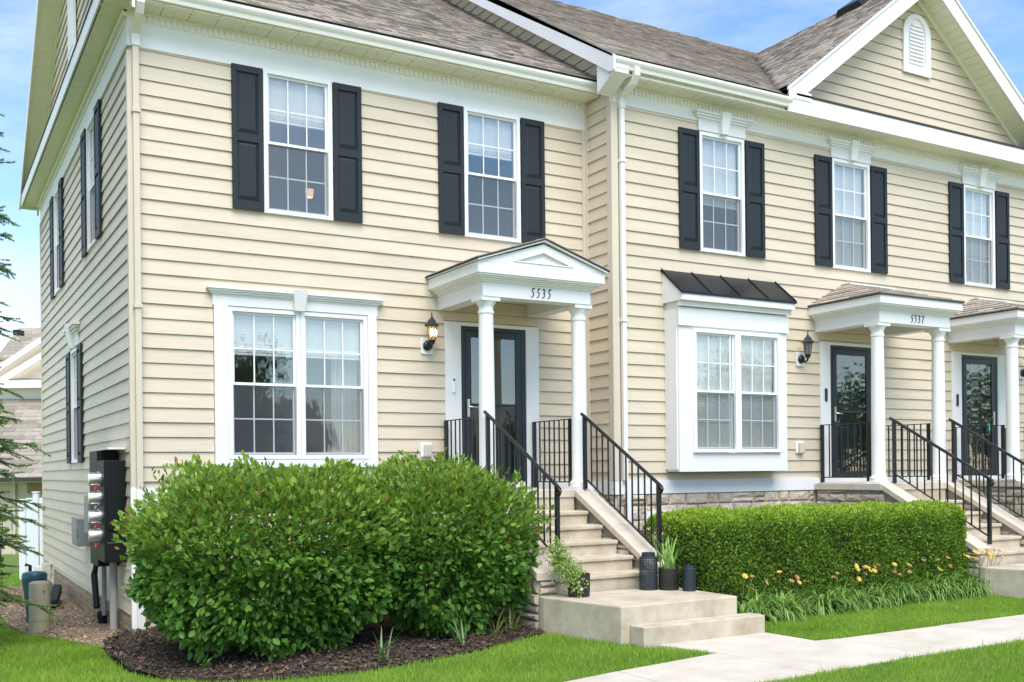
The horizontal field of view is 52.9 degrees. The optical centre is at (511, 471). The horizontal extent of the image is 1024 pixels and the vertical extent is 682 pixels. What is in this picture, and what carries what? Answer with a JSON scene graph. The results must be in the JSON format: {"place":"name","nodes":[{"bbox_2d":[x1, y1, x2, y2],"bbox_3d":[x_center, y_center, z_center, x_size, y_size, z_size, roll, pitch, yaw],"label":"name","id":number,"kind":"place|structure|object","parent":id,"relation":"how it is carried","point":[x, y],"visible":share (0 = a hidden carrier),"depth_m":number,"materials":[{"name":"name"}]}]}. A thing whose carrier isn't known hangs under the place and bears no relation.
{"place":"outdoors","nodes":[
{"label":"outdoors","id":0,"kind":"place"},
{"bbox_2d":[0,568,21,631],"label":"lawn","id":1,"kind":"structure","parent":0,"point":[12,585],"depth_m":20.59,"materials":[{"name":"plant"}]},
{"bbox_2d":[0,554,708,681],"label":"ground","id":2,"kind":"structure","parent":0,"point":[11,559],"depth_m":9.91,"materials":[{"name":"plant"}]},
{"bbox_2d":[0,504,9,588],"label":"sapling","id":3,"kind":"object","parent":2,"relation":"on","point":[1,548],"visible":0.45,"depth_m":11.66,"materials":[{"name":"green plant"}]},
{"bbox_2d":[0,328,41,553],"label":"neighbour house","id":4,"kind":"structure","parent":2,"relation":"on","point":[20,369],"depth_m":32.41,"materials":[{"name":"plastic"}]},
{"bbox_2d":[0,113,58,650],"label":"spruce tree","id":5,"kind":"object","parent":2,"relation":"on","point":[5,444],"visible":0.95,"depth_m":10.77,"materials":[{"name":"green plant"}]},
{"bbox_2d":[18,492,42,579],"bbox_3d":[-9.869,1.423,21.990,1.366,1.980,0.110,-1,0,0],"label":"vinyl fence","id":6,"kind":"object","parent":2,"relation":"on","point":[33,532],"visible":0.23,"depth_m":21.98,"materials":[{"name":"white plastic"}]},
{"bbox_2d":[0,586,123,647],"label":"gravel strip","id":7,"kind":"object","parent":2,"relation":"on","point":[77,628],"visible":0.46,"depth_m":12.70,"materials":[{"name":"gravel"}]},
{"bbox_2d":[21,571,47,622],"bbox_3d":[-6.059,1.748,13.059,0.306,0.950,0.309,-1,0,-30],"label":"utility pedestal","id":8,"kind":"object","parent":7,"relation":"on","point":[28,577],"visible":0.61,"depth_m":12.95,"materials":[{"name":"teal plastic"}]},
{"bbox_2d":[29,581,50,634],"bbox_3d":[-5.508,1.594,11.993,0.231,0.623,0.232,-1,0,-30],"label":"utility pedestal","id":9,"kind":"object","parent":7,"relation":"on","point":[39,593],"visible":0.91,"depth_m":11.90,"materials":[{"name":"beige plastic"}]},
{"bbox_2d":[50,584,61,609],"bbox_3d":[-6.850,1.898,15.405,0.213,0.248,1.674,-1,0,-24],"label":"downspout extension","id":10,"kind":"object","parent":7,"relation":"on","point":[55,592],"visible":0.68,"depth_m":15.30,"materials":[{"name":"plastic"}]},
{"bbox_2d":[0,585,123,644],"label":"gravel stones","id":11,"kind":"object","parent":7,"relation":"on","point":[59,616],"visible":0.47,"depth_m":13.07,"materials":[{"name":"brown gravel"}]},
{"bbox_2d":[19,0,609,631],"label":"end townhouse","id":12,"kind":"structure","parent":2,"relation":"on","point":[215,280],"depth_m":12.79,"materials":[{"name":"beige plastic"}]},
{"bbox_2d":[25,563,50,573],"bbox_3d":[-8.420,1.909,18.251,0.417,0.579,0.250,-1,0,-30],"label":"hose bib","id":13,"kind":"object","parent":12,"relation":"attached to","point":[45,567],"visible":0.71,"depth_m":18.20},
{"bbox_2d":[53,187,61,295],"bbox_3d":[-7.491,-3.812,17.026,0.102,1.700,0.840,-1,0,-30],"label":"window","id":14,"kind":"structure","parent":12,"relation":"in","point":[55,197],"depth_m":17.33,"materials":[{"name":"white plastic"}]},
{"bbox_2d":[70,347,76,462],"bbox_3d":[-6.461,-0.972,15.294,0.102,1.700,0.840,-1,0,-30],"label":"window","id":15,"kind":"structure","parent":12,"relation":"in","point":[73,371],"depth_m":15.60,"materials":[{"name":"white plastic"}]},
{"bbox_2d":[72,517,89,546],"bbox_3d":[-5.941,0.830,14.171,0.186,0.385,0.508,-1,0,-30],"label":"utility box","id":16,"kind":"object","parent":12,"relation":"attached to","point":[79,536],"visible":0.75,"depth_m":13.96,"materials":[{"name":"grey metal"}]},
{"bbox_2d":[84,496,89,532],"bbox_3d":[-5.542,0.571,13.536,0.126,0.495,0.408,-1,0,-30],"label":"utility box","id":17,"kind":"object","parent":12,"relation":"attached to","point":[86,522],"visible":0.27,"depth_m":13.48,"materials":[{"name":"grey metal"}]},
{"bbox_2d":[88,447,125,629],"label":"electric meter bank","id":18,"kind":"structure","parent":12,"relation":"attached to","point":[107,492],"depth_m":11.64,"materials":[{"name":"black metal"}]},
{"bbox_2d":[108,488,121,529],"bbox_3d":[-4.461,0.422,11.559,0.150,0.470,0.015,-1,0,-30],"label":"cabinet door","id":19,"kind":"structure","parent":18,"relation":"in","point":[114,494],"depth_m":11.55,"materials":[{"name":"black metal"}]},
{"bbox_2d":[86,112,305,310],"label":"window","id":20,"kind":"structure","parent":12,"relation":"in","point":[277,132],"depth_m":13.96,"materials":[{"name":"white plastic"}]},
{"bbox_2d":[228,306,301,458],"bbox_3d":[-2.925,-1.022,12.109,0.857,1.765,0.157,-1,0,-30],"label":"window","id":21,"kind":"structure","parent":12,"relation":"in","point":[288,340],"depth_m":12.14,"materials":[{"name":"white plastic"}]},
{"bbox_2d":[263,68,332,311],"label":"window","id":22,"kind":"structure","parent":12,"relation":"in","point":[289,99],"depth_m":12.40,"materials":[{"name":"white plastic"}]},
{"bbox_2d":[305,188,313,197],"bbox_3d":[-2.577,-3.533,13.084,0.110,0.100,0.110,-1,0,-30],"label":"lamp shade","id":23,"kind":"object","parent":12,"relation":"hanging from","point":[310,191],"visible":0.85,"depth_m":13.04,"materials":[{"name":"beige"}]},
{"bbox_2d":[300,311,368,458],"bbox_3d":[-2.182,-1.030,12.538,0.852,1.765,0.157,-1,0,-30],"label":"window","id":24,"kind":"structure","parent":12,"relation":"in","point":[322,344],"depth_m":12.57,"materials":[{"name":"white plastic"}]},
{"bbox_2d":[331,334,357,451],"bbox_3d":[-2.091,-0.668,12.823,0.340,2.100,0.050,-1,0,-30],"label":"curtain","id":25,"kind":"object","parent":12,"relation":"hanging from","point":[350,439],"visible":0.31,"depth_m":12.82,"materials":[{"name":"white fabric"}]},
{"bbox_2d":[420,312,438,354],"bbox_3d":[-1.030,-1.747,12.997,0.210,0.515,0.271,-1,0,-30],"label":"wall lantern","id":26,"kind":"object","parent":12,"relation":"attached to","point":[431,325],"depth_m":12.94,"materials":[{"name":"black metal"}]},
{"bbox_2d":[464,106,520,242],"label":"window","id":27,"kind":"structure","parent":12,"relation":"in","point":[491,181],"depth_m":13.80,"materials":[{"name":"white plastic"}]},
{"bbox_2d":[461,326,525,481],"bbox_3d":[-0.258,-0.837,13.626,0.980,2.110,0.206,-1,0,-30],"label":"storm door","id":28,"kind":"structure","parent":12,"relation":"in","point":[509,344],"depth_m":13.75,"materials":[{"name":"black glass"}]},
{"bbox_2d":[103,611,545,681],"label":"mulch bed","id":29,"kind":"object","parent":2,"relation":"on","point":[253,674],"visible":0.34,"depth_m":9.58,"materials":[{"name":"wood"}]},
{"bbox_2d":[109,449,427,666],"bbox_3d":[-2.292,0.848,9.914,2.962,2.133,2.144,-1,0,-30],"label":"shrub","id":30,"kind":"object","parent":29,"relation":"on","point":[327,602],"visible":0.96,"depth_m":9.30,"materials":[{"name":"green plant"}]},
{"bbox_2d":[373,626,404,660],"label":"iris plant","id":31,"kind":"object","parent":29,"relation":"on","point":[381,657],"visible":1,"depth_m":9.30,"materials":[{"name":"green plant"}]},
{"bbox_2d":[340,446,557,636],"bbox_3d":[-0.703,0.825,10.710,2.143,2.144,1.758,-1,0,-30],"label":"shrub","id":32,"kind":"object","parent":29,"relation":"on","point":[480,567],"visible":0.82,"depth_m":10.23,"materials":[{"name":"green plant"}]},
{"bbox_2d":[443,613,484,645],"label":"iris plant","id":33,"kind":"object","parent":29,"relation":"on","point":[461,637],"visible":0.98,"depth_m":9.96,"materials":[{"name":"green plant"}]},
{"bbox_2d":[481,606,508,637],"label":"iris plant","id":34,"kind":"object","parent":29,"relation":"on","point":[497,631],"visible":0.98,"depth_m":10.32,"materials":[{"name":"green plant"}]},
{"bbox_2d":[497,604,525,631],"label":"iris plant","id":35,"kind":"object","parent":29,"relation":"on","point":[514,627],"visible":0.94,"depth_m":10.64,"materials":[{"name":"green plant"}]},
{"bbox_2d":[425,488,764,647],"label":"front steps","id":36,"kind":"structure","parent":2,"relation":"on","point":[608,543],"depth_m":10.64,"materials":[{"name":"concrete"}]},
{"bbox_2d":[444,417,478,470],"bbox_3d":[-0.620,-0.213,12.804,0.042,0.880,0.940,-1,0,-30],"label":"railing","id":37,"kind":"object","parent":36,"relation":"on","point":[446,443],"visible":0.56,"depth_m":12.85,"materials":[{"name":"black metal"}]},
{"bbox_2d":[483,410,561,563],"bbox_3d":[0.099,0.147,11.446,0.042,1.743,1.665,-1,0,-30],"label":"railing","id":38,"kind":"object","parent":36,"relation":"on","point":[557,487],"visible":0.7,"depth_m":11.34,"materials":[{"name":"black metal"}]},
{"bbox_2d":[532,419,571,486],"bbox_3d":[0.523,-0.226,13.464,0.042,0.880,0.940,-1,0,-30],"label":"railing","id":39,"kind":"object","parent":36,"relation":"on","point":[534,448],"visible":0.82,"depth_m":13.41,"materials":[{"name":"black metal"}]},
{"bbox_2d":[542,534,591,597],"bbox_3d":[0.566,0.982,10.568,0.512,0.663,0.360,-1,0,3],"label":"flower pot","id":40,"kind":"object","parent":36,"relation":"on","point":[577,582],"visible":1,"depth_m":10.53,"materials":[{"name":"plant"}]},
{"bbox_2d":[580,412,663,560],"bbox_3d":[1.277,0.135,12.127,0.042,1.743,1.625,-1,0,-30],"label":"railing","id":41,"kind":"object","parent":36,"relation":"on","point":[659,485],"visible":0.98,"depth_m":12.07,"materials":[{"name":"black metal"}]},
{"bbox_2d":[639,552,657,589],"bbox_3d":[1.480,1.083,11.162,0.205,0.400,0.200,-1,0,-30],"label":"perforated lantern","id":42,"kind":"object","parent":36,"relation":"on","point":[649,556],"visible":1,"depth_m":11.09,"materials":[{"name":"metal"}]},
{"bbox_2d":[651,535,683,589],"bbox_3d":[1.677,0.978,11.154,0.416,0.605,0.410,-1,0,-30],"label":"flower pot","id":43,"kind":"object","parent":36,"relation":"on","point":[668,575],"visible":0.98,"depth_m":11.07,"materials":[{"name":"ceramic"}]},
{"bbox_2d":[682,565,695,590],"bbox_3d":[1.894,1.141,10.996,0.149,0.275,0.144,-1,0,-30],"label":"perforated lantern","id":44,"kind":"object","parent":36,"relation":"on","point":[689,577],"visible":1,"depth_m":10.94,"materials":[{"name":"metal"}]},
{"bbox_2d":[448,0,1023,547],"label":"townhouse block","id":45,"kind":"structure","parent":2,"relation":"on","point":[844,186],"depth_m":15.47,"materials":[{"name":"beige plastic"}]},
{"bbox_2d":[692,328,738,452],"bbox_3d":[2.815,-1.087,14.378,0.808,1.765,0.157,-1,0,-30],"label":"window","id":46,"kind":"structure","parent":45,"relation":"in","point":[729,413],"depth_m":14.43,"materials":[{"name":"white plastic"}]},
{"bbox_2d":[699,131,744,256],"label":"window","id":47,"kind":"structure","parent":45,"relation":"in","point":[720,206],"depth_m":14.98,"materials":[{"name":"white plastic"}]},
{"bbox_2d":[738,331,781,452],"bbox_3d":[3.518,-1.094,14.784,0.808,1.765,0.157,-1,0,-30],"label":"window","id":48,"kind":"structure","parent":45,"relation":"in","point":[764,413],"depth_m":14.84,"materials":[{"name":"white plastic"}]},
{"bbox_2d":[795,331,814,365],"bbox_3d":[4.410,-1.844,15.443,0.210,0.515,0.271,-1,0,-30],"label":"wall lantern","id":49,"kind":"object","parent":45,"relation":"attached to","point":[807,341],"depth_m":15.39,"materials":[{"name":"black metal"}]},
{"bbox_2d":[830,345,870,476],"bbox_3d":[5.304,-0.896,16.141,0.970,2.110,0.206,-1,0,-30],"label":"storm door","id":50,"kind":"structure","parent":45,"relation":"in","point":[850,367],"depth_m":16.21,"materials":[{"name":"black glass"}]},
{"bbox_2d":[832,157,870,272],"bbox_3d":[5.284,-3.991,16.171,0.844,1.729,0.157,-1,0,-30],"label":"window","id":51,"kind":"structure","parent":45,"relation":"in","point":[851,232],"depth_m":16.24,"materials":[{"name":"white plastic"}]},
{"bbox_2d":[961,355,997,474],"bbox_3d":[8.012,-0.924,17.706,0.975,2.110,0.206,-1,0,-30],"label":"storm door","id":52,"kind":"structure","parent":45,"relation":"in","point":[979,373],"depth_m":17.80,"materials":[{"name":"black glass"}]},
{"bbox_2d":[964,184,995,288],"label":"window","id":53,"kind":"structure","parent":45,"relation":"in","point":[976,240],"depth_m":17.83,"materials":[{"name":"white plastic"}]},
{"bbox_2d":[1018,367,1023,378],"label":"wall lantern","id":54,"kind":"object","parent":45,"relation":"attached to","point":[1021,372],"depth_m":18.21,"materials":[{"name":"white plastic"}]},
{"bbox_2d":[738,594,959,619],"bbox_3d":[3.521,1.605,13.226,5.100,0.040,3.200,-1,0,-30],"label":"hedge bed","id":55,"kind":"object","parent":2,"relation":"on","point":[828,594],"visible":0.02,"depth_m":12.20,"materials":[{"name":"soil"}]},
{"bbox_2d":[737,573,778,623],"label":"daylily","id":56,"kind":"object","parent":55,"relation":"on","point":[741,608],"visible":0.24,"depth_m":10.99,"materials":[{"name":"green plant"}]},
{"bbox_2d":[738,580,801,621],"bbox_3d":[2.709,1.500,11.317,0.853,0.566,0.876,-1,0,-30],"label":"daylily","id":57,"kind":"object","parent":55,"relation":"on","point":[763,606],"visible":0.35,"depth_m":11.19,"materials":[{"name":"green plant"}]},
{"bbox_2d":[751,570,821,623],"bbox_3d":[3.000,1.449,11.401,0.838,0.664,0.882,-1,0,-11],"label":"daylily","id":58,"kind":"object","parent":55,"relation":"on","point":[790,608],"visible":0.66,"depth_m":11.34,"materials":[{"name":"green plant"}]},
{"bbox_2d":[771,570,823,617],"bbox_3d":[3.257,1.428,11.652,0.698,0.649,0.707,-1,0,-30],"label":"daylily","id":59,"kind":"object","parent":55,"relation":"on","point":[802,606],"visible":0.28,"depth_m":11.57,"materials":[{"name":"green plant"}]},
{"bbox_2d":[641,497,970,607],"bbox_3d":[3.787,1.017,12.737,4.735,1.318,1.227,-1,0,-30],"label":"boxwood hedge","id":60,"kind":"object","parent":55,"relation":"on","point":[723,550],"visible":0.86,"depth_m":12.10,"materials":[{"name":"green plant"}]},
{"bbox_2d":[797,576,854,616],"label":"daylily","id":61,"kind":"object","parent":55,"relation":"on","point":[823,603],"visible":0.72,"depth_m":11.72,"materials":[{"name":"green plant"}]},
{"bbox_2d":[818,572,869,614],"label":"daylily","id":62,"kind":"object","parent":55,"relation":"on","point":[844,594],"visible":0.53,"depth_m":11.92,"materials":[{"name":"green plant"}]},
{"bbox_2d":[841,563,889,609],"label":"daylily","id":63,"kind":"object","parent":55,"relation":"on","point":[864,599],"visible":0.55,"depth_m":12.11,"materials":[{"name":"green plant"}]},
{"bbox_2d":[853,563,903,607],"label":"daylily","id":64,"kind":"object","parent":55,"relation":"on","point":[884,597],"visible":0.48,"depth_m":12.33,"materials":[{"name":"green plant"}]},
{"bbox_2d":[874,562,928,606],"bbox_3d":[4.736,1.432,12.573,0.826,0.644,0.784,-1,0,-8],"label":"daylily","id":65,"kind":"object","parent":55,"relation":"on","point":[898,589],"visible":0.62,"depth_m":12.45,"materials":[{"name":"green plant"}]},
{"bbox_2d":[900,563,936,602],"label":"daylily","id":66,"kind":"object","parent":55,"relation":"on","point":[915,590],"visible":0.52,"depth_m":12.66,"materials":[{"name":"green plant"}]},
{"bbox_2d":[915,558,966,601],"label":"daylily","id":67,"kind":"object","parent":55,"relation":"on","point":[937,593],"visible":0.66,"depth_m":12.79,"materials":[{"name":"green plant"}]},
{"bbox_2d":[924,556,979,600],"bbox_3d":[5.540,1.425,13.133,0.911,0.701,0.871,-1,0,-30],"label":"daylily","id":68,"kind":"object","parent":55,"relation":"on","point":[948,579],"visible":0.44,"depth_m":13.01,"materials":[{"name":"green plant"}]},
{"bbox_2d":[950,548,993,597],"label":"daylily","id":69,"kind":"object","parent":55,"relation":"on","point":[970,584],"visible":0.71,"depth_m":13.15,"materials":[{"name":"green plant"}]},
{"bbox_2d":[964,549,1004,594],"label":"daylily","id":70,"kind":"object","parent":55,"relation":"on","point":[990,556],"visible":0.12,"depth_m":13.30,"materials":[{"name":"yellow plant"}]},
{"bbox_2d":[815,482,1023,599],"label":"front steps","id":71,"kind":"structure","parent":2,"relation":"on","point":[1005,576],"depth_m":14.46,"materials":[{"name":"concrete"}]},
{"bbox_2d":[820,422,870,481],"bbox_3d":[4.964,-0.272,15.332,0.042,0.880,0.940,-1,0,-30],"label":"railing","id":72,"kind":"object","parent":71,"relation":"on","point":[868,451],"visible":0.99,"depth_m":15.28,"materials":[{"name":"black metal"}]},
{"bbox_2d":[887,423,930,479],"bbox_3d":[6.107,-0.284,15.993,0.042,0.880,0.940,-1,0,-30],"label":"railing","id":73,"kind":"object","parent":71,"relation":"on","point":[928,431],"visible":0.65,"depth_m":15.73,"materials":[{"name":"black metal"}]},
{"bbox_2d":[889,417,994,543],"bbox_3d":[5.856,0.087,14.075,0.042,1.743,1.665,-1,0,-30],"label":"railing","id":74,"kind":"object","parent":71,"relation":"on","point":[990,482],"visible":0.91,"depth_m":14.07,"materials":[{"name":"black metal"}]},
{"bbox_2d":[948,418,1023,517],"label":"railing","id":75,"kind":"object","parent":71,"relation":"on","point":[953,433],"visible":0.94,"depth_m":14.91,"materials":[{"name":"black metal"}]},
{"bbox_2d":[956,479,1023,521],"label":"front steps","id":76,"kind":"structure","parent":2,"relation":"on","point":[1009,494],"depth_m":16.41,"materials":[{"name":"concrete"}]},
{"bbox_2d":[956,425,1004,479],"bbox_3d":[7.665,-0.300,16.893,0.042,0.880,0.940,-1,0,-30],"label":"railing","id":77,"kind":"object","parent":76,"relation":"on","point":[1002,474],"visible":0.61,"depth_m":16.63,"materials":[{"name":"black metal"}]},
{"bbox_2d":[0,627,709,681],"bbox_3d":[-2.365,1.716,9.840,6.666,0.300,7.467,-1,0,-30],"label":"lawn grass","id":78,"kind":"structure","parent":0,"point":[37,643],"depth_m":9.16,"materials":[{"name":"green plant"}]},
{"bbox_2d":[0,0,1023,446],"label":"sky","id":79,"kind":"structure","parent":0,"point":[755,26],"materials":[{"name":"blue"}]},
{"bbox_2d":[566,614,1023,681],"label":"sidewalk","id":80,"kind":"structure","parent":0,"point":[763,657],"depth_m":9.29,"materials":[{"name":"concrete"}]},
{"bbox_2d":[754,635,1023,681],"bbox_3d":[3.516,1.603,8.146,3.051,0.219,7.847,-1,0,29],"label":"lawn grass","id":81,"kind":"structure","parent":0,"point":[995,649],"depth_m":8.40,"materials":[{"name":"green plant"}]},
{"bbox_2d":[765,593,1023,640],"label":"lawn","id":82,"kind":"structure","parent":0,"point":[876,622],"depth_m":10.80,"materials":[{"name":"plant"}]}
]}

